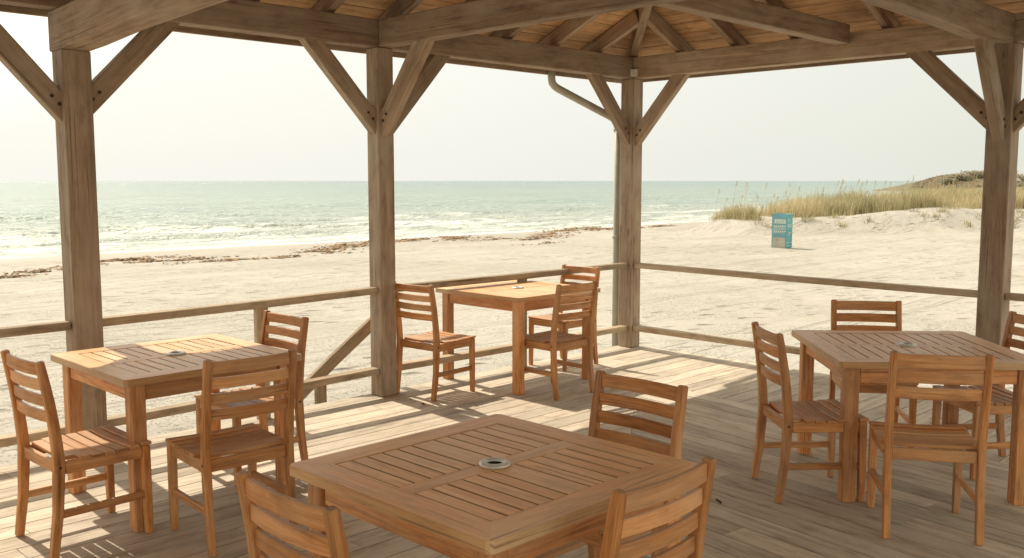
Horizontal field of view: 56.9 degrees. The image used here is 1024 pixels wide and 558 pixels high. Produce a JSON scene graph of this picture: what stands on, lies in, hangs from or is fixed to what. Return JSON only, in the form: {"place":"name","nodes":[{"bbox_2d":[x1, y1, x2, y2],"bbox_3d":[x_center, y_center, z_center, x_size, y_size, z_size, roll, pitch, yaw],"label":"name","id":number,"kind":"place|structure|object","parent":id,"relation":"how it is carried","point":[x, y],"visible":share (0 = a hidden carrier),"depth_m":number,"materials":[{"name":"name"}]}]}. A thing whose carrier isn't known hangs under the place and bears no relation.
{"place":"outdoors","nodes":[
{"label":"outdoors","id":0,"kind":"place"},
{"bbox_2d":[0,181,915,258],"bbox_3d":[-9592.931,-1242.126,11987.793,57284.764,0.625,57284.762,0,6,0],"label":"sea","id":1,"kind":"structure","parent":0,"point":[139,216],"depth_m":101.58,"materials":[{"name":"liquid"}]},
{"bbox_2d":[0,204,1023,465],"bbox_3d":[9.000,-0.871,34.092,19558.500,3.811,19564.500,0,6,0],"label":"beach ground","id":2,"kind":"structure","parent":0,"point":[908,246],"depth_m":20.12,"materials":[{"name":"beige sand"}]},
{"bbox_2d":[303,317,370,403],"bbox_3d":[-1.572,0.916,7.342,0.095,1.220,1.515,6,8,45],"label":"stair handrail","id":3,"kind":"object","parent":2,"relation":"on","point":[342,351],"visible":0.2,"depth_m":7.44,"materials":[{"name":"brown wood"}]},
{"bbox_2d":[0,224,681,278],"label":"seaweed","id":4,"kind":"object","parent":2,"relation":"on","point":[322,250],"visible":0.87,"depth_m":35.33,"materials":[{"name":"brown plant"}]},
{"bbox_2d":[771,213,792,247],"bbox_3d":[8.987,-1.609,31.437,0.510,1.175,0.520,5,8,40],"label":"sign","id":5,"kind":"object","parent":2,"relation":"on","point":[782,223],"visible":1,"depth_m":31.25,"materials":[{"name":"teal paint"}]},
{"bbox_2d":[708,176,1023,227],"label":"dune grass","id":6,"kind":"structure","parent":2,"relation":"on","point":[832,206],"depth_m":44.79,"materials":[{"name":"beige plant"}]},
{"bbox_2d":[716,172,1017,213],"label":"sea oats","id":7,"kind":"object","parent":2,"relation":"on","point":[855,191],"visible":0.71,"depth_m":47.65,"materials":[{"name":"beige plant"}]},
{"bbox_2d":[0,12,1023,180],"label":"sky","id":8,"kind":"structure","parent":0,"point":[199,107],"materials":[{"name":"white"}]},
{"bbox_2d":[872,181,1023,191],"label":"headland hill","id":9,"kind":"structure","parent":0,"point":[907,185],"depth_m":266.69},
{"bbox_2d":[940,178,958,184],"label":"tree","id":10,"kind":"object","parent":9,"relation":"on","point":[946,180],"visible":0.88,"depth_m":243.43,"materials":[{"name":"green plant"}]},
{"bbox_2d":[948,173,972,180],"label":"tree","id":11,"kind":"object","parent":9,"relation":"on","point":[963,177],"visible":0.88,"depth_m":244.01,"materials":[{"name":"green plant"}]},
{"bbox_2d":[910,173,1023,188],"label":"headland scrub","id":12,"kind":"object","parent":9,"relation":"on","point":[925,182],"visible":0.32,"depth_m":246.57,"materials":[{"name":"plant"}]},
{"bbox_2d":[959,170,983,177],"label":"tree","id":13,"kind":"object","parent":9,"relation":"on","point":[978,173],"visible":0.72,"depth_m":245.68,"materials":[{"name":"green plant"}]},
{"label":"deck framing","id":14,"kind":"structure","parent":0,"visible":0},
{"bbox_2d":[0,345,1023,557],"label":"wooden deck","id":15,"kind":"structure","parent":14,"relation":"on","point":[811,515],"depth_m":5.23,"materials":[{"name":"brown wood"}]},
{"bbox_2d":[0,321,70,447],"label":"railing","id":16,"kind":"object","parent":15,"relation":"on","point":[35,434],"visible":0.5,"depth_m":5.50,"materials":[{"name":"brown wood"}]},
{"bbox_2d":[0,349,153,557],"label":"chair","id":17,"kind":"object","parent":15,"relation":"on","point":[108,446],"visible":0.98,"depth_m":4.34,"materials":[{"name":"brown wood"}]},
{"bbox_2d":[50,334,301,532],"bbox_3d":[-1.775,0.764,5.036,0.950,0.760,0.950,-6,8,-45],"label":"table","id":18,"kind":"object","parent":15,"relation":"on","point":[136,376],"visible":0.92,"depth_m":4.84,"materials":[{"name":"brown wood"}]},
{"bbox_2d":[165,349,298,556],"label":"chair","id":19,"kind":"object","parent":15,"relation":"on","point":[198,451],"visible":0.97,"depth_m":4.31,"materials":[{"name":"brown wood"}]},
{"bbox_2d":[103,287,378,426],"bbox_3d":[-1.788,0.560,6.555,0.090,0.849,2.086,6,8,45],"label":"railing","id":20,"kind":"object","parent":15,"relation":"on","point":[258,307],"visible":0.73,"depth_m":6.46,"materials":[{"name":"brown wood"}]},
{"bbox_2d":[194,310,308,486],"bbox_3d":[-1.483,0.659,5.425,0.448,0.889,0.498,6,8,44],"label":"chair","id":21,"kind":"object","parent":15,"relation":"on","point":[298,347],"visible":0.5,"depth_m":5.42,"materials":[{"name":"brown wood"}]},
{"bbox_2d":[235,470,349,557],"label":"chair","id":22,"kind":"object","parent":15,"relation":"on","point":[255,496],"visible":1,"depth_m":2.38,"materials":[{"name":"brown wood"}]},
{"bbox_2d":[396,283,475,400],"bbox_3d":[-0.616,0.454,7.408,0.448,0.889,0.498,5,8,40],"label":"chair","id":23,"kind":"object","parent":15,"relation":"on","point":[435,337],"visible":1,"depth_m":7.26,"materials":[{"name":"brown wood"}]},
{"bbox_2d":[290,414,697,557],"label":"table","id":24,"kind":"object","parent":15,"relation":"on","point":[497,486],"visible":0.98,"depth_m":2.90,"materials":[{"name":"brown wood"}]},
{"bbox_2d":[0,0,1023,430],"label":"pavilion","id":25,"kind":"structure","parent":15,"relation":"on","point":[630,46],"depth_m":6.96,"materials":[{"name":"wood"}]},
{"bbox_2d":[548,70,620,345],"bbox_3d":[0.713,-0.416,9.328,0.877,3.220,0.084,-4,7,-32],"label":"drain pipe","id":26,"kind":"object","parent":25,"relation":"attached to","point":[554,85],"visible":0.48,"depth_m":9.46,"materials":[{"name":"metal"}]},
{"bbox_2d":[633,263,977,354],"bbox_3d":[2.386,0.298,8.300,0.090,0.686,3.250,-6,8,-45],"label":"railing","id":27,"kind":"object","parent":25,"relation":"attached to","point":[822,281],"visible":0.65,"depth_m":8.37,"materials":[{"name":"brown wood"}]},
{"bbox_2d":[397,262,627,370],"bbox_3d":[0.089,0.366,8.422,0.090,0.849,2.925,6,8,45],"label":"railing","id":28,"kind":"object","parent":15,"relation":"on","point":[459,356],"visible":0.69,"depth_m":8.13,"materials":[{"name":"brown wood"}]},
{"bbox_2d":[436,280,599,394],"bbox_3d":[0.050,0.453,7.939,0.990,0.780,0.990,-6,8,-45],"label":"table","id":29,"kind":"object","parent":15,"relation":"on","point":[517,299],"visible":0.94,"depth_m":7.59,"materials":[{"name":"brown wood"}]},
{"bbox_2d":[524,280,597,400],"bbox_3d":[0.347,0.452,7.428,0.448,0.889,0.498,-6,8,-43],"label":"chair","id":30,"kind":"object","parent":15,"relation":"on","point":[551,339],"visible":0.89,"depth_m":7.28,"materials":[{"name":"brown wood"}]},
{"bbox_2d":[528,264,600,370],"bbox_3d":[0.477,0.334,8.558,0.448,0.889,0.498,6,8,44],"label":"chair","id":31,"kind":"object","parent":15,"relation":"on","point":[545,320],"visible":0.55,"depth_m":8.54,"materials":[{"name":"brown wood"}]},
{"bbox_2d":[533,370,687,557],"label":"chair","id":32,"kind":"object","parent":15,"relation":"on","point":[674,431],"visible":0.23,"depth_m":3.74,"materials":[{"name":"brown wood"}]},
{"bbox_2d":[600,456,716,557],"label":"chair","id":33,"kind":"object","parent":15,"relation":"on","point":[698,479],"visible":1,"depth_m":2.51,"materials":[{"name":"brown wood"}]},
{"bbox_2d":[751,321,868,502],"bbox_3d":[1.575,0.697,5.068,0.498,0.889,0.448,0,6,-3],"label":"chair","id":34,"kind":"object","parent":15,"relation":"on","point":[819,416],"visible":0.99,"depth_m":4.91,"materials":[{"name":"brown wood"}]},
{"bbox_2d":[829,299,918,447],"bbox_3d":[2.274,0.601,5.988,0.448,0.889,0.498,1,6,9],"label":"chair","id":35,"kind":"object","parent":15,"relation":"on","point":[895,318],"visible":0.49,"depth_m":6.15,"materials":[{"name":"brown wood"}]},
{"bbox_2d":[791,330,1023,505],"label":"table","id":36,"kind":"object","parent":15,"relation":"on","point":[853,359],"visible":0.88,"depth_m":4.96,"materials":[{"name":"brown wood"}]},
{"bbox_2d":[867,351,994,545],"bbox_3d":[1.985,0.753,4.528,0.448,0.889,0.498,1,6,12],"label":"chair","id":37,"kind":"object","parent":15,"relation":"on","point":[889,433],"visible":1,"depth_m":4.34,"materials":[{"name":"brown wood"}]},
{"bbox_2d":[931,311,1023,479],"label":"chair","id":38,"kind":"object","parent":15,"relation":"on","point":[1001,401],"visible":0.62,"depth_m":5.56,"materials":[{"name":"brown wood"}]},
{"bbox_2d":[1005,293,1023,384],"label":"railing","id":39,"kind":"object","parent":15,"relation":"on","point":[1014,296],"visible":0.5,"depth_m":6.93,"materials":[{"name":"brown wood"}]}
]}

